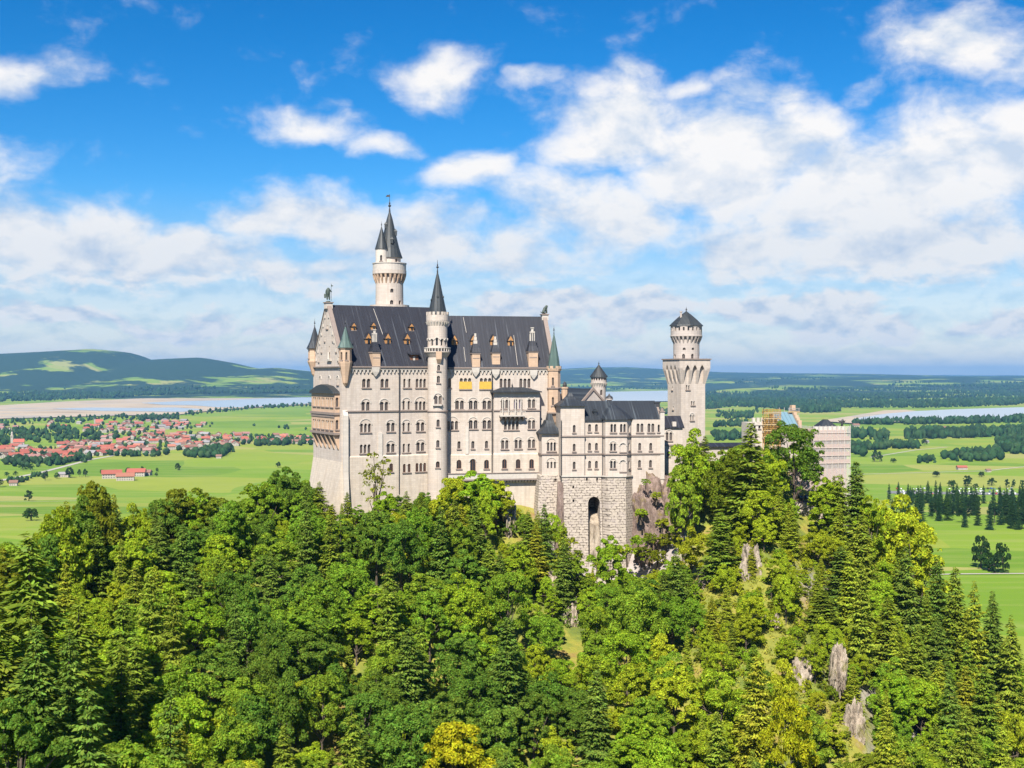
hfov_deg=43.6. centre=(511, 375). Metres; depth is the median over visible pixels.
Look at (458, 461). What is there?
window
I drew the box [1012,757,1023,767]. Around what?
broadleaf tree
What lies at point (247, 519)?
broadleaf tree
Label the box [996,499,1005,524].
spruce tree
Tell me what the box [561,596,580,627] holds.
rock outcrop
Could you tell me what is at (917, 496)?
spruce tree
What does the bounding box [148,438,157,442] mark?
house
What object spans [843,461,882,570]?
spruce tree
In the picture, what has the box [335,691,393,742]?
broadleaf tree
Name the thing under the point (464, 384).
window
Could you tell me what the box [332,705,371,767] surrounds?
spruce tree
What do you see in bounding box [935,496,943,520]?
spruce tree
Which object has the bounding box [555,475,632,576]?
retaining wall
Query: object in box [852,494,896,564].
broadleaf tree
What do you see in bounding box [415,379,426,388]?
window
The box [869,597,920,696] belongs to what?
spruce tree
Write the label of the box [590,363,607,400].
crenellated turret
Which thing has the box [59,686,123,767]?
spruce tree
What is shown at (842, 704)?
bush
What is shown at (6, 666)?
spruce tree
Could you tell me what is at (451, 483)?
broadleaf tree
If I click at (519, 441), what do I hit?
window
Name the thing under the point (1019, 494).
spruce tree
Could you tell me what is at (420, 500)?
spruce tree
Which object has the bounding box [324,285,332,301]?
knight statue
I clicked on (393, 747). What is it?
broadleaf tree
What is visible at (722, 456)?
broadleaf tree
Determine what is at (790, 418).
gatehouse
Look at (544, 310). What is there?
lion statue
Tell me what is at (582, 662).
young tree
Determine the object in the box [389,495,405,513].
broadleaf tree
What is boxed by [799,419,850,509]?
wrapped tower
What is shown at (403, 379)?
window
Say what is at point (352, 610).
young tree
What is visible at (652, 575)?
broadleaf tree
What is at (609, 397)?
chimney stack
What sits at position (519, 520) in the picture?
young tree
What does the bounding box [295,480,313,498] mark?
broadleaf tree
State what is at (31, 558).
broadleaf tree
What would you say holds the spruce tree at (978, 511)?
on the valley ground at (228, 475)
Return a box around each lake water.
[148,391,667,406]
[859,407,1023,419]
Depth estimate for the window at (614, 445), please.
326.29 m
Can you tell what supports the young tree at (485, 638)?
on the castle hill terrain at (572, 646)
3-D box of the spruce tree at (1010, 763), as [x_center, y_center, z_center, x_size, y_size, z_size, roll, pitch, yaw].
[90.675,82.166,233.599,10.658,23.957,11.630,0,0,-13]
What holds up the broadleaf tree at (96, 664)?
on the castle hill terrain at (572, 646)
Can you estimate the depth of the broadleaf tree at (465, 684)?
225.90 m
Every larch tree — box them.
[43,501,88,619]
[95,494,128,596]
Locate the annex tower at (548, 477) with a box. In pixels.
[534,414,559,529]
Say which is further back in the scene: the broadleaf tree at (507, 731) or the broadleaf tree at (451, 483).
the broadleaf tree at (451, 483)
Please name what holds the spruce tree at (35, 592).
on the castle hill terrain at (572, 646)
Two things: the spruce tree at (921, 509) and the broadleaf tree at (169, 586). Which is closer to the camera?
the broadleaf tree at (169, 586)
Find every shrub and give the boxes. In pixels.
[394,550,417,564]
[498,521,516,534]
[516,509,522,519]
[524,576,540,591]
[540,527,554,541]
[566,537,578,551]
[569,550,583,557]
[586,573,596,579]
[590,562,600,578]
[617,544,636,566]
[630,535,647,555]
[634,509,648,524]
[635,546,653,569]
[641,479,650,489]
[643,533,657,549]
[645,550,667,571]
[650,492,661,504]
[655,518,669,533]
[655,533,673,553]
[671,516,687,532]
[686,634,696,647]
[689,631,699,641]
[692,651,705,661]
[694,580,702,588]
[696,621,706,631]
[717,633,727,641]
[720,623,729,631]
[721,656,739,667]
[729,581,743,594]
[732,568,746,580]
[733,647,748,659]
[759,619,771,629]
[762,670,770,680]
[765,587,777,599]
[765,616,783,630]
[766,611,775,616]
[773,548,786,557]
[783,603,800,613]
[785,626,803,637]
[788,570,800,577]
[793,631,806,641]
[795,620,808,631]
[800,557,812,567]
[802,579,810,585]
[802,679,811,691]
[823,686,838,700]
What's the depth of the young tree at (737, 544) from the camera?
291.52 m
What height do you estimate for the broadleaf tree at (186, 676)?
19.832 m
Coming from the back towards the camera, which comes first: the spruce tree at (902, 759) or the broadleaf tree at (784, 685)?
the broadleaf tree at (784, 685)
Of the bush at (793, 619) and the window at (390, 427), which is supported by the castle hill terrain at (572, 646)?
the bush at (793, 619)
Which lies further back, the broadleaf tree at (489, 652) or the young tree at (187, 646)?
the broadleaf tree at (489, 652)
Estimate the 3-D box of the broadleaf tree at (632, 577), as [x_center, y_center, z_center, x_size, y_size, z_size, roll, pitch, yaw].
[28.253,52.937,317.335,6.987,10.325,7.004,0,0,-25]
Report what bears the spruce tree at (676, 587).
on the castle hill terrain at (572, 646)
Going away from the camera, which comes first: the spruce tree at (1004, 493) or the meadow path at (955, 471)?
the spruce tree at (1004, 493)
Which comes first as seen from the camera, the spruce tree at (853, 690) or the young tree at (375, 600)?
the spruce tree at (853, 690)
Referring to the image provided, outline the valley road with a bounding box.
[3,450,171,480]
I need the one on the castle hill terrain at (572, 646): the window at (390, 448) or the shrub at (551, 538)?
the shrub at (551, 538)
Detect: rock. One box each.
[632,471,677,567]
[792,502,822,520]
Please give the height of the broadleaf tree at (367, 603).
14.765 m
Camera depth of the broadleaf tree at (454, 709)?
212.02 m
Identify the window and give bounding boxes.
[359,418,371,433]
[359,444,369,454]
[360,398,370,410]
[361,379,371,388]
[379,398,389,409]
[380,379,389,388]
[385,419,395,432]
[385,440,395,453]
[389,463,393,472]
[401,397,410,409]
[401,419,410,432]
[402,444,410,453]
[402,464,411,473]
[403,379,411,388]
[414,396,426,409]
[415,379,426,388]
[415,419,425,431]
[415,439,425,451]
[415,463,426,472]
[447,378,451,387]
[447,416,458,430]
[454,397,464,409]
[456,460,461,469]
[459,378,471,389]
[468,397,478,409]
[468,417,478,429]
[469,458,476,471]
[479,378,491,389]
[481,397,491,409]
[481,417,491,429]
[483,460,489,469]
[500,379,509,387]
[500,397,509,409]
[500,437,509,449]
[501,459,507,469]
[503,421,519,430]
[513,399,523,409]
[514,437,522,449]
[515,459,520,469]
[519,379,530,388]
[527,396,536,408]
[527,417,536,429]
[527,436,536,448]
[528,459,534,469]
[546,438,556,451]
[546,457,556,468]
[609,441,616,451]
[609,458,616,469]
[610,424,616,433]
[619,424,626,433]
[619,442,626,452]
[619,459,626,472]
[636,424,643,433]
[647,424,654,433]
[665,429,673,441]
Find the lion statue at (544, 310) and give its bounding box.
[540,305,547,312]
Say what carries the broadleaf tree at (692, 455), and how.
on the castle hill terrain at (572, 646)
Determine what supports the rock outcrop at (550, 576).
on the castle hill terrain at (572, 646)
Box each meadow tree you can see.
[22,508,38,520]
[24,490,32,499]
[27,463,34,469]
[42,470,47,478]
[65,467,73,477]
[871,450,877,461]
[876,451,882,461]
[929,500,941,514]
[933,498,943,507]
[940,500,955,514]
[947,480,955,486]
[956,504,971,517]
[963,475,972,485]
[966,497,973,506]
[971,535,990,567]
[978,552,994,569]
[987,478,996,485]
[987,503,999,522]
[988,556,1003,572]
[993,543,1010,572]
[1013,509,1023,528]
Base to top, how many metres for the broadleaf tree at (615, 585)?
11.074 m
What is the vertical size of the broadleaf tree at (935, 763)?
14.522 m
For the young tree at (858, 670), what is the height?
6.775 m
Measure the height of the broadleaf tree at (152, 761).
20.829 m
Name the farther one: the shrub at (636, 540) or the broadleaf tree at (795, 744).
the shrub at (636, 540)
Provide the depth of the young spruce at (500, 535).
307.35 m
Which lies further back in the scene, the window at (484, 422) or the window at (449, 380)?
the window at (484, 422)
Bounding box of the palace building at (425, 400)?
[306,260,561,523]
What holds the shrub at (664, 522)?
on the castle hill terrain at (572, 646)
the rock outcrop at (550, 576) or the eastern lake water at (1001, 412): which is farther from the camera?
the eastern lake water at (1001, 412)
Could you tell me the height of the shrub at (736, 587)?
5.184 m
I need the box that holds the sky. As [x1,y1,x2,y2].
[0,0,1023,374]
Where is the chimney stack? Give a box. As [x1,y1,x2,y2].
[606,394,612,400]
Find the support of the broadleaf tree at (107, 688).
on the castle hill terrain at (572, 646)
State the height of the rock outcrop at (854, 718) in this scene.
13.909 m
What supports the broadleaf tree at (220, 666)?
on the castle hill terrain at (572, 646)
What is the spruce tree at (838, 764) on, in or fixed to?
on the castle hill terrain at (572, 646)
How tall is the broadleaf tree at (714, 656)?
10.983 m
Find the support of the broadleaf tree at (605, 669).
on the castle hill terrain at (572, 646)
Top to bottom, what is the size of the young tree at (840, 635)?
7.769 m
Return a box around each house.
[0,449,11,453]
[8,452,23,455]
[9,443,22,448]
[17,444,28,448]
[46,449,61,451]
[52,450,66,455]
[56,441,69,446]
[66,442,79,445]
[73,446,87,448]
[84,450,96,455]
[99,450,106,455]
[100,439,112,442]
[101,435,108,438]
[127,445,137,449]
[134,445,145,450]
[142,448,150,453]
[147,434,155,438]
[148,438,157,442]
[166,438,178,442]
[167,444,175,449]
[187,444,197,448]
[202,440,209,444]
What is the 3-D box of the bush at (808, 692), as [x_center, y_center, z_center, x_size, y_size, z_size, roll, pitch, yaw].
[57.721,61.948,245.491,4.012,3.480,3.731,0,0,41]
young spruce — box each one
[255,742,268,767]
[328,747,338,767]
[343,645,358,694]
[428,499,438,523]
[496,528,502,547]
[532,517,540,544]
[682,632,693,665]
[685,573,696,601]
[692,716,706,766]
[717,584,736,624]
[723,619,740,662]
[727,698,742,723]
[747,542,756,580]
[794,761,802,767]
[809,707,816,738]
[810,625,823,661]
[811,732,824,767]
[817,557,826,584]
[872,688,881,726]
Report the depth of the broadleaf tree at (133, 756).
142.10 m
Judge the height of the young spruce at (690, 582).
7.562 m
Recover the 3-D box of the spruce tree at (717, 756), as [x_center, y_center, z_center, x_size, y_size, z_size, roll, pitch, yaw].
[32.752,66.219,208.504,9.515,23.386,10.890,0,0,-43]
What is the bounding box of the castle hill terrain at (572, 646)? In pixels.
[52,460,981,767]
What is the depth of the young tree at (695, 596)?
281.88 m
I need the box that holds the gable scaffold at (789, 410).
[779,407,799,412]
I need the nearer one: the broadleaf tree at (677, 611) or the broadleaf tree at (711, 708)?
the broadleaf tree at (711, 708)
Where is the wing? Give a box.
[554,393,664,495]
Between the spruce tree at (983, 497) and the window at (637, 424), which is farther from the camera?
the spruce tree at (983, 497)
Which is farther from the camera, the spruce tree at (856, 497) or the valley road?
the valley road
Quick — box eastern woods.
[660,376,1023,499]
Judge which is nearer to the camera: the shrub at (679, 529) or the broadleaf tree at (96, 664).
the broadleaf tree at (96, 664)
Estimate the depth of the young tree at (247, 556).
274.77 m
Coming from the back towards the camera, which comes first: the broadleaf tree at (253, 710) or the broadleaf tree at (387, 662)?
the broadleaf tree at (387, 662)
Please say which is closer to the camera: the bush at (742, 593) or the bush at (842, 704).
the bush at (842, 704)
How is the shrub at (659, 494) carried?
on the castle hill terrain at (572, 646)
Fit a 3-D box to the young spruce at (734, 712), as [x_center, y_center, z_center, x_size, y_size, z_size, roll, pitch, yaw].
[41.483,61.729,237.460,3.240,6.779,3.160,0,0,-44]
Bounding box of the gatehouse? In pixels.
[742,405,801,471]
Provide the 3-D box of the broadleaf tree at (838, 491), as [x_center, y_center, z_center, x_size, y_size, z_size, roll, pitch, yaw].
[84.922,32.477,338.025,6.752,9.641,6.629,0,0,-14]
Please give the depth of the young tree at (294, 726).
214.26 m
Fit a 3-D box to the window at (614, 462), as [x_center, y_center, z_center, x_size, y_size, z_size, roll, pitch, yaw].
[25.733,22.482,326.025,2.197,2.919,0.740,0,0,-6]
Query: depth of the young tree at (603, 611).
266.21 m
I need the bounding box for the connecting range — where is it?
[665,416,683,480]
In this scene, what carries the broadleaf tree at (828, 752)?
on the castle hill terrain at (572, 646)
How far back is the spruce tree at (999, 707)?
276.36 m
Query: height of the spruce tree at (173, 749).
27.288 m
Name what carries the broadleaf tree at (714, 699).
on the castle hill terrain at (572, 646)
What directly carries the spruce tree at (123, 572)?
on the castle hill terrain at (572, 646)
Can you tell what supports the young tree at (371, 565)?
on the castle hill terrain at (572, 646)
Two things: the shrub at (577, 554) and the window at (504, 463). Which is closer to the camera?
the shrub at (577, 554)
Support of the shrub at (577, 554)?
on the castle hill terrain at (572, 646)
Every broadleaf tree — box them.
[0,542,41,615]
[0,548,21,613]
[0,581,10,632]
[0,630,53,653]
[0,697,75,767]
[6,542,48,598]
[27,534,72,625]
[32,505,93,598]
[42,625,93,653]
[47,583,93,626]
[51,653,114,739]
[53,598,112,654]
[55,494,102,581]
[63,481,120,589]
[73,599,119,637]
[81,649,107,718]
[97,582,139,627]
[97,623,164,686]
[97,739,156,767]
[98,545,142,609]
[108,528,158,590]
[114,502,162,557]
[116,592,184,658]
[130,714,210,767]
[136,570,194,611]
[137,544,188,581]
[138,753,185,767]
[145,692,215,764]
[146,655,221,735]
[147,498,188,543]
[148,488,205,547]
[164,592,226,664]
[169,529,219,576]
[178,490,214,530]
[179,643,242,700]
[185,487,227,530]
[194,517,228,545]
[196,533,249,606]
[196,555,243,608]
[200,708,264,767]
[201,571,259,640]
[203,758,246,767]
[209,500,253,557]
[212,503,254,542]
[212,676,275,720]
[219,693,281,759]
[223,583,272,667]
[224,759,259,767]
[236,483,278,549]
[240,554,302,604]
[241,640,287,705]
[243,481,289,532]
[244,514,284,553]
[248,598,297,645]
[250,619,291,677]
[251,532,299,586]
[263,466,300,525]
[263,474,298,525]
[264,666,314,752]
[268,608,324,666]
[273,477,308,518]
[273,564,335,611]
[281,493,320,530]
[285,518,329,561]
[285,617,344,681]
[287,509,334,560]
[288,580,347,648]
[291,484,324,517]
[291,753,329,767]
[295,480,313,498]
[297,670,344,749]
[319,662,356,735]
[320,514,358,562]
[325,551,378,619]
[333,608,375,665]
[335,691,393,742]
[345,505,364,524]
[351,511,400,585]
[352,587,408,638]
[352,668,413,727]
[354,511,400,554]
[357,643,405,691]
[368,703,434,767]
[372,491,402,521]
[374,518,428,589]
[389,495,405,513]
[398,506,437,559]
[400,573,452,630]
[405,500,429,519]
[405,698,451,767]
[409,590,454,661]
[414,492,430,509]
[422,691,481,767]
[422,720,498,767]
[427,636,484,695]
[428,477,470,523]
[435,572,494,639]
[442,520,478,582]
[442,548,488,601]
[446,624,488,676]
[446,664,504,726]
[449,470,503,519]
[472,489,498,538]
[476,708,525,758]
[477,479,515,532]
[480,568,532,631]
[480,635,524,672]
[485,642,537,702]
[485,746,526,767]
[495,542,510,560]
[500,544,538,603]
[508,692,556,761]
[525,611,564,654]
[525,671,572,725]
[531,743,582,767]
[536,617,563,637]
[543,659,577,691]
[545,513,567,553]
[549,753,576,767]
[552,556,592,597]
[556,688,589,757]
[562,653,617,703]
[576,633,613,670]
[577,598,611,648]
[584,748,630,767]
[586,535,626,589]
[594,583,623,613]
[599,583,622,602]
[602,627,652,702]
[605,661,668,716]
[606,577,670,646]
[609,715,672,767]
[614,569,637,585]
[617,591,655,633]
[618,695,676,743]
[629,579,659,606]
[631,735,687,767]
[641,572,665,586]
[641,651,693,699]
[645,633,679,675]
[649,591,695,650]
[650,660,702,732]
[656,561,686,596]
[656,763,670,767]
[664,463,702,561]
[666,428,716,535]
[673,526,708,572]
[678,598,707,632]
[686,668,748,730]
[687,714,738,767]
[691,681,721,726]
[701,643,734,681]
[702,449,749,520]
[711,564,736,594]
[715,448,749,469]
[733,444,762,456]
[735,595,767,624]
[739,490,781,537]
[754,449,789,521]
[754,457,788,481]
[757,695,819,767]
[763,420,824,505]
[764,552,795,580]
[767,657,803,730]
[774,574,796,624]
[774,636,796,658]
[785,443,808,475]
[792,704,834,767]
[798,526,838,563]
[807,477,845,529]
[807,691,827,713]
[826,481,847,501]
[843,762,856,767]
[851,752,879,767]
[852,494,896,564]
[862,579,900,630]
[865,656,911,712]
[866,493,936,582]
[867,673,925,731]
[870,616,911,660]
[872,561,895,591]
[880,736,930,767]
[887,515,952,612]
[900,677,948,735]
[909,746,949,767]
[926,728,972,766]
[971,733,1008,767]
[994,710,1023,765]
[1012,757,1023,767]
[1013,670,1023,709]
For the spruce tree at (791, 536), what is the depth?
293.78 m
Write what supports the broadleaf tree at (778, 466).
on the castle hill terrain at (572, 646)
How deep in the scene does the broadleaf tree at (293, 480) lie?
306.82 m
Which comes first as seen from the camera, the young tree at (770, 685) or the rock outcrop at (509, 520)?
the young tree at (770, 685)
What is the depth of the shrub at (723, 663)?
250.96 m
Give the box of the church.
[11,432,24,443]
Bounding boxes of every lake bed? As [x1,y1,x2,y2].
[0,398,307,418]
[820,410,913,422]
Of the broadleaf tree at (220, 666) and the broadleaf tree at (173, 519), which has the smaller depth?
the broadleaf tree at (220, 666)
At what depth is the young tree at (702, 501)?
321.51 m
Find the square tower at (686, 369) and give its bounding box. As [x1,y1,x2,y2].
[661,308,711,453]
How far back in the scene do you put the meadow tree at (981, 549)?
863.48 m
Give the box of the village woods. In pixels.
[0,402,312,482]
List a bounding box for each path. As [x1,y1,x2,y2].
[880,466,1023,473]
[936,573,1023,574]
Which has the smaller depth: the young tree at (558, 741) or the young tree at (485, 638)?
the young tree at (558, 741)
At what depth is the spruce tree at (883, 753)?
214.55 m
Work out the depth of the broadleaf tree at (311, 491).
307.17 m
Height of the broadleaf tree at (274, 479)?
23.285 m
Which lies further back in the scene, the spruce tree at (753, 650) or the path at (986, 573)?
the path at (986, 573)
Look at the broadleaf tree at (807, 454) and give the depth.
319.40 m
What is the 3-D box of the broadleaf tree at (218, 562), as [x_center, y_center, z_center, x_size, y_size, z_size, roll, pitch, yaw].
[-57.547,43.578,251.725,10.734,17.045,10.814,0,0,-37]
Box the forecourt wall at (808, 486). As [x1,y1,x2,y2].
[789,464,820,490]
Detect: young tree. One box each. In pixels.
[96,626,116,664]
[167,634,193,655]
[190,567,205,591]
[200,702,238,744]
[214,645,233,658]
[218,667,241,699]
[232,636,252,656]
[240,551,256,565]
[274,520,289,535]
[276,530,288,558]
[278,664,292,679]
[285,715,308,746]
[286,680,317,715]
[294,741,331,767]
[311,549,324,573]
[317,656,343,677]
[331,520,352,549]
[332,652,344,666]
[334,605,350,629]
[339,518,358,550]
[348,593,374,632]
[358,544,374,575]
[358,742,381,767]
[370,596,384,622]
[390,511,407,521]
[395,590,414,615]
[395,615,420,647]
[403,636,428,663]
[412,556,438,588]
[419,498,431,514]
[428,678,443,698]
[477,632,494,669]
[479,539,494,553]
[479,544,496,567]
[490,609,505,631]
[514,514,533,532]
[518,603,541,627]
[523,643,549,680]
[530,756,550,767]
[535,725,575,764]
[536,576,558,606]
[537,580,545,600]
[542,658,558,679]
[544,593,562,617]
[573,661,591,684]
[576,587,601,614]
[585,606,609,634]
[585,711,611,737]
[604,708,620,729]
[618,576,630,587]
[626,580,635,591]
[668,530,679,538]
[671,730,686,766]
[673,662,696,691]
[673,729,699,766]
[680,565,694,590]
[687,493,704,511]
[688,584,702,599]
[698,629,714,658]
[703,533,717,550]
[725,735,735,759]
[729,536,742,553]
[729,613,764,648]
[732,522,749,542]
[737,592,767,613]
[742,648,764,675]
[750,516,777,552]
[764,759,784,767]
[766,683,773,696]
[771,567,802,604]
[782,498,800,520]
[801,636,827,682]
[813,617,837,648]
[814,718,845,763]
[820,537,846,572]
[820,629,845,660]
[837,628,846,643]
[843,628,858,645]
[843,636,853,656]
[847,664,862,683]
[850,654,873,679]
[871,711,911,744]
[908,697,924,729]
[911,737,928,755]
[917,727,933,756]
[942,660,956,680]
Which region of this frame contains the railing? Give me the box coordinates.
[795,499,824,502]
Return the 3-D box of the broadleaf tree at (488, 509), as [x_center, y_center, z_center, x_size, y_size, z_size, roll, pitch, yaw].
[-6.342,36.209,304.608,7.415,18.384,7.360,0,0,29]
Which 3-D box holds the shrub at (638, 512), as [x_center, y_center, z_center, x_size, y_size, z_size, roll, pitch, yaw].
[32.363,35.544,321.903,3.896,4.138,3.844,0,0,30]
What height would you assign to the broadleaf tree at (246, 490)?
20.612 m
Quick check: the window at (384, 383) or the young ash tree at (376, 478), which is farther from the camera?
the window at (384, 383)
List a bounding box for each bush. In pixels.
[706,583,718,590]
[713,599,722,605]
[719,632,729,640]
[738,590,748,596]
[749,589,762,596]
[755,638,767,644]
[761,576,770,582]
[767,602,778,609]
[781,550,792,555]
[786,555,796,561]
[787,615,798,622]
[798,574,811,582]
[798,650,807,657]
[799,563,808,568]
[800,569,809,573]
[801,587,811,597]
[806,559,817,566]
[806,689,822,697]
[812,668,823,677]
[830,712,843,722]
[831,701,845,711]
[832,745,848,756]
[838,730,851,738]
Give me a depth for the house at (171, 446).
3043.11 m
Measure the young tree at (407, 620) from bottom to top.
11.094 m
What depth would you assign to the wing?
327.70 m
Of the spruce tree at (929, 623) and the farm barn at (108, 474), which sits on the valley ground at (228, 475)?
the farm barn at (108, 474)
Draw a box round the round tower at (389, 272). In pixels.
[370,194,408,306]
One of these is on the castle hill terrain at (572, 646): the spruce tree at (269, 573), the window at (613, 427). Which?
the spruce tree at (269, 573)
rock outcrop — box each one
[504,490,516,538]
[542,571,559,601]
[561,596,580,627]
[697,563,710,588]
[739,543,761,580]
[771,613,781,628]
[785,656,813,692]
[828,642,847,698]
[841,696,865,744]
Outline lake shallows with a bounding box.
[59,407,198,411]
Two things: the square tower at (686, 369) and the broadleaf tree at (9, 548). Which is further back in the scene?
the square tower at (686, 369)
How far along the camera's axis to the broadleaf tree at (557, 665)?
243.88 m
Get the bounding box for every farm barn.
[101,469,121,478]
[115,472,134,480]
[126,468,146,476]
[146,469,152,475]
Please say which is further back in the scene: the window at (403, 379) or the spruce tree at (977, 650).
the window at (403, 379)
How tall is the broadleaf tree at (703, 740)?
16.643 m
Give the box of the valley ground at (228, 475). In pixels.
[0,349,1023,670]
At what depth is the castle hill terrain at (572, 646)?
263.73 m
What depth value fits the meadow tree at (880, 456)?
2636.01 m
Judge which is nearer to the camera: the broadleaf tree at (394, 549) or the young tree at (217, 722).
the young tree at (217, 722)
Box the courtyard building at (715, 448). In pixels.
[699,442,746,460]
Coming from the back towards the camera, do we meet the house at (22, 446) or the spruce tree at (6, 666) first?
the house at (22, 446)
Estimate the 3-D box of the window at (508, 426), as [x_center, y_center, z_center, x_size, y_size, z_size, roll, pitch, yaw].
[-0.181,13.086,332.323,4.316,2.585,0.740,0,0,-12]
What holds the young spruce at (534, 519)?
on the castle hill terrain at (572, 646)
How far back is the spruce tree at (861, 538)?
289.03 m
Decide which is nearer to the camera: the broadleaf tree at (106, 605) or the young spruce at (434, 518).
the broadleaf tree at (106, 605)
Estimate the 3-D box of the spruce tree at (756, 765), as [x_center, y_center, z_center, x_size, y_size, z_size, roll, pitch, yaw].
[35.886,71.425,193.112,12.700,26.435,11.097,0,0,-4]
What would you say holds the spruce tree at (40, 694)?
on the castle hill terrain at (572, 646)
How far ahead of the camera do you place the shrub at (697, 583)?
289.34 m
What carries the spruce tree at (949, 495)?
on the valley ground at (228, 475)
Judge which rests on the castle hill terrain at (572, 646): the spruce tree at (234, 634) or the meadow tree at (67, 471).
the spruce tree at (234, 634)
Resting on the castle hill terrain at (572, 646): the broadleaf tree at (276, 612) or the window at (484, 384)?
the broadleaf tree at (276, 612)
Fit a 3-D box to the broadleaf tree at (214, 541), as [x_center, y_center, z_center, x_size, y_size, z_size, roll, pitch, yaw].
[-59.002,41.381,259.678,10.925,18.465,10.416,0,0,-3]
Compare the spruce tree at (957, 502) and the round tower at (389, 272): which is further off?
the spruce tree at (957, 502)
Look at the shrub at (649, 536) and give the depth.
320.50 m
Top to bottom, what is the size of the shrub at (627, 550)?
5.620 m
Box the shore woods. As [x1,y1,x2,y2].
[0,379,667,401]
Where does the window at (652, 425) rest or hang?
in the wing
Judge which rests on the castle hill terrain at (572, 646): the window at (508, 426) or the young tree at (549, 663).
the young tree at (549, 663)
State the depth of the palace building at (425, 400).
328.82 m
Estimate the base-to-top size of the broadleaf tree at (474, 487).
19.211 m
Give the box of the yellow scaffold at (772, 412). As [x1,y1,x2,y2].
[762,409,780,454]
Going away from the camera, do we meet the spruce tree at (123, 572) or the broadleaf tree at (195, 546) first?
the spruce tree at (123, 572)
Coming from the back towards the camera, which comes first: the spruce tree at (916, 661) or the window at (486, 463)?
the window at (486, 463)
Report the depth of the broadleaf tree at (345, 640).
246.41 m
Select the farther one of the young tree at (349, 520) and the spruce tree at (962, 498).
the spruce tree at (962, 498)
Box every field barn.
[8,479,18,485]
[58,472,69,476]
[956,465,967,469]
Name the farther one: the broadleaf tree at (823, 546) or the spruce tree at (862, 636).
the broadleaf tree at (823, 546)
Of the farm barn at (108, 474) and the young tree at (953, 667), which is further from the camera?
the farm barn at (108, 474)
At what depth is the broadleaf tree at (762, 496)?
294.91 m
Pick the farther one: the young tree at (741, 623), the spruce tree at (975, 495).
the spruce tree at (975, 495)
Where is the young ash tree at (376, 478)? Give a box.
[358,451,394,510]
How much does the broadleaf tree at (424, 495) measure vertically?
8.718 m
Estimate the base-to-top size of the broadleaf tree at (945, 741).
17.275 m
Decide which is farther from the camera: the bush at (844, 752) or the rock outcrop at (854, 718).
the rock outcrop at (854, 718)
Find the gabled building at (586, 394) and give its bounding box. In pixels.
[560,382,604,400]
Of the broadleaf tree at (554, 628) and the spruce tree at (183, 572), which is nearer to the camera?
the spruce tree at (183, 572)
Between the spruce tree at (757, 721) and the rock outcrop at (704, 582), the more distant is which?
the rock outcrop at (704, 582)
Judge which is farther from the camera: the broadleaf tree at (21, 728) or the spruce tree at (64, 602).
the spruce tree at (64, 602)
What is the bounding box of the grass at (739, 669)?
[693,540,855,767]
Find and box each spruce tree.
[0,531,105,754]
[0,604,28,767]
[2,622,73,767]
[8,597,63,761]
[46,627,100,767]
[49,563,86,636]
[55,602,118,763]
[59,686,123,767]
[61,633,103,762]
[71,663,107,750]
[83,517,111,609]
[101,598,149,730]
[101,636,142,764]
[108,539,139,611]
[113,567,144,637]
[113,636,160,743]
[135,571,176,704]
[146,517,172,612]
[147,504,167,548]
[147,593,194,691]
[150,565,167,628]
[155,687,190,767]
[163,522,199,615]
[167,719,199,767]
[180,564,219,654]
[212,589,247,704]
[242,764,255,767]
[258,551,286,618]
[273,721,297,767]
[292,500,320,586]
[297,482,318,549]
[312,482,330,518]
[317,515,344,593]
[324,504,338,519]
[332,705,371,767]
[342,492,357,541]
[348,754,362,767]
[353,720,377,767]
[371,561,415,683]
[391,628,429,730]
[399,491,412,519]
[414,616,435,706]
[416,493,431,545]
[425,506,452,602]
[441,505,448,528]
[446,497,465,574]
[455,504,470,538]
[463,498,496,582]
[478,539,502,622]
[482,617,529,751]
[491,756,503,767]
[494,550,515,612]
[498,751,515,767]
[508,512,543,567]
[523,524,551,593]
[532,504,557,574]
[535,511,551,548]
[550,540,580,626]
[552,522,579,597]
[572,669,618,767]
[656,570,676,636]
[667,550,692,624]
[692,512,741,580]
[698,596,720,648]
[701,436,714,468]
[703,711,729,767]
[709,419,789,541]
[729,655,779,767]
[741,644,772,706]
[746,749,758,767]
[751,761,760,767]
[769,487,793,546]
[779,507,802,556]
[785,502,799,540]
[801,589,848,635]
[808,566,822,608]
[820,475,855,557]
[824,546,870,615]
[826,641,844,692]
[828,476,838,533]
[828,504,849,566]
[831,760,843,767]
[833,550,871,649]
[841,513,884,623]
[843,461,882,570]
[843,666,867,721]
[845,563,880,688]
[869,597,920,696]
[869,721,897,767]
[873,689,897,761]
[882,625,909,715]
[885,552,926,650]
[887,484,891,502]
[892,547,930,674]
[892,748,910,767]
[896,482,901,501]
[905,625,933,726]
[907,630,931,689]
[909,486,912,504]
[914,486,923,513]
[917,492,927,522]
[918,592,941,675]
[918,659,957,733]
[922,555,957,677]
[924,481,929,502]
[925,617,956,703]
[927,723,945,763]
[928,495,934,516]
[933,480,938,500]
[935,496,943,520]
[935,669,970,763]
[937,482,942,497]
[938,567,972,691]
[944,492,952,520]
[944,736,959,767]
[948,489,954,515]
[949,709,987,767]
[951,699,962,726]
[953,639,978,721]
[955,493,961,514]
[955,580,995,713]
[955,666,979,722]
[958,608,975,638]
[959,492,963,507]
[960,705,980,767]
[961,502,968,527]
[962,483,967,502]
[968,486,975,509]
[969,490,976,515]
[969,667,1014,767]
[971,487,978,512]
[973,496,981,525]
[976,591,1012,734]
[981,485,987,503]
[984,501,994,529]
[988,725,1016,767]
[989,615,1023,758]
[990,487,996,514]
[992,694,1010,753]
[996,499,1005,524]
[1000,759,1012,767]
[1002,491,1005,514]
[1002,493,1009,523]
[1006,498,1014,528]
[1009,490,1016,514]
[1011,690,1023,767]
[1012,503,1022,529]
[1013,640,1023,681]
[1017,484,1021,504]
[1019,486,1023,509]

